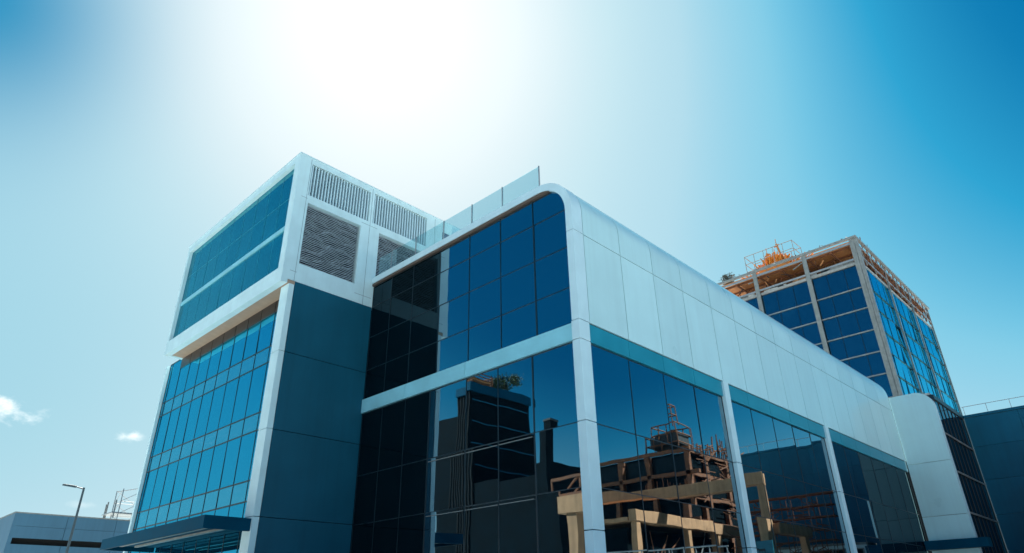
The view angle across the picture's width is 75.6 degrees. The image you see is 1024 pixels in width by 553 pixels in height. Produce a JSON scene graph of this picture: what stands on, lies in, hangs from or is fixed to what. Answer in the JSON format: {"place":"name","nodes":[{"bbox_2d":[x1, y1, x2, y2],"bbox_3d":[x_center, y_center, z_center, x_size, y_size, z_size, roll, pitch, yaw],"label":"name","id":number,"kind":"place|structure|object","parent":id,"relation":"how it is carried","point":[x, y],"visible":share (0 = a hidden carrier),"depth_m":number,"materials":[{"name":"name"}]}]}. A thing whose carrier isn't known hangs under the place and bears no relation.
{"place":"outdoors","nodes":[
{"label":"outdoors","id":0,"kind":"place"},
{"bbox_2d":[0,511,129,552],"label":"building","id":1,"kind":"structure","parent":0,"point":[24,532],"depth_m":57.93,"materials":[{"name":"white concrete"}]},
{"bbox_2d":[102,488,137,519],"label":"lattice mast","id":2,"kind":"object","parent":1,"relation":"on","point":[113,514],"visible":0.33,"depth_m":89.28,"materials":[{"name":"metal"}]},
{"bbox_2d":[100,152,459,552],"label":"tower block","id":3,"kind":"structure","parent":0,"point":[254,443],"depth_m":35.90,"materials":[{"name":"blue glass"}]},
{"bbox_2d":[173,231,283,337],"bbox_3d":[-17.224,0.845,39.659,14.340,2.540,0.072,-25,-35,38],"label":"box window","id":4,"kind":"structure","parent":3,"relation":"in","point":[265,260],"depth_m":39.18,"materials":[{"name":"blue glass"}]},
{"bbox_2d":[182,169,293,301],"bbox_3d":[-17.279,-2.252,41.246,14.340,3.940,0.072,-25,-35,38],"label":"box window","id":5,"kind":"structure","parent":3,"relation":"in","point":[267,215],"depth_m":40.74,"materials":[{"name":"blue glass"}]},
{"bbox_2d":[0,0,1023,519],"label":"sky","id":6,"kind":"structure","parent":0,"point":[716,132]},
{"bbox_2d":[350,183,929,552],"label":"office building","id":7,"kind":"structure","parent":0,"point":[553,368],"depth_m":30.06,"materials":[{"name":"white"}]},
{"bbox_2d":[391,166,539,267],"bbox_3d":[-3.235,-2.541,34.609,12.592,1.348,0.060,-25,-35,38],"label":"glass railing","id":8,"kind":"object","parent":7,"relation":"on","point":[471,216],"visible":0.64,"depth_m":33.75,"materials":[{"name":"glass"}]},
{"bbox_2d":[720,272,735,284],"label":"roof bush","id":9,"kind":"object","parent":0,"point":[725,277],"visible":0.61,"depth_m":104.94,"materials":[{"name":"green plant"}]},
{"bbox_2d":[889,393,1007,552],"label":"rounded wing","id":10,"kind":"structure","parent":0,"point":[955,504],"depth_m":51.38,"materials":[{"name":"white metal"}]},
{"bbox_2d":[963,405,1023,552],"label":"dark building","id":11,"kind":"structure","parent":0,"point":[997,438],"depth_m":55.96,"materials":[{"name":"blue glass"}]},
{"bbox_2d":[961,396,1022,413],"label":"roof railing","id":12,"kind":"object","parent":11,"relation":"on","point":[989,402],"visible":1,"depth_m":58.09,"materials":[{"name":"metal"}]},
{"label":"ground","id":13,"kind":"structure","parent":0,"visible":0},
{"bbox_2d":[62,484,84,552],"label":"street lamp","id":14,"kind":"object","parent":13,"relation":"on","point":[74,524],"visible":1,"depth_m":51.08,"materials":[{"name":"grey metal"}]},
{"bbox_2d":[717,235,1007,552],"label":"unfinished tower","id":15,"kind":"structure","parent":13,"relation":"on","point":[860,316],"depth_m":92.97,"materials":[{"name":"glass"}]},
{"bbox_2d":[741,240,813,278],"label":"hoist cage","id":16,"kind":"object","parent":15,"relation":"on","point":[769,259],"visible":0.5,"depth_m":101.75,"materials":[{"name":"orange paint"}]},
{"bbox_2d":[741,258,922,318],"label":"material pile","id":17,"kind":"object","parent":15,"relation":"on","point":[804,278],"visible":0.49,"depth_m":95.55,"materials":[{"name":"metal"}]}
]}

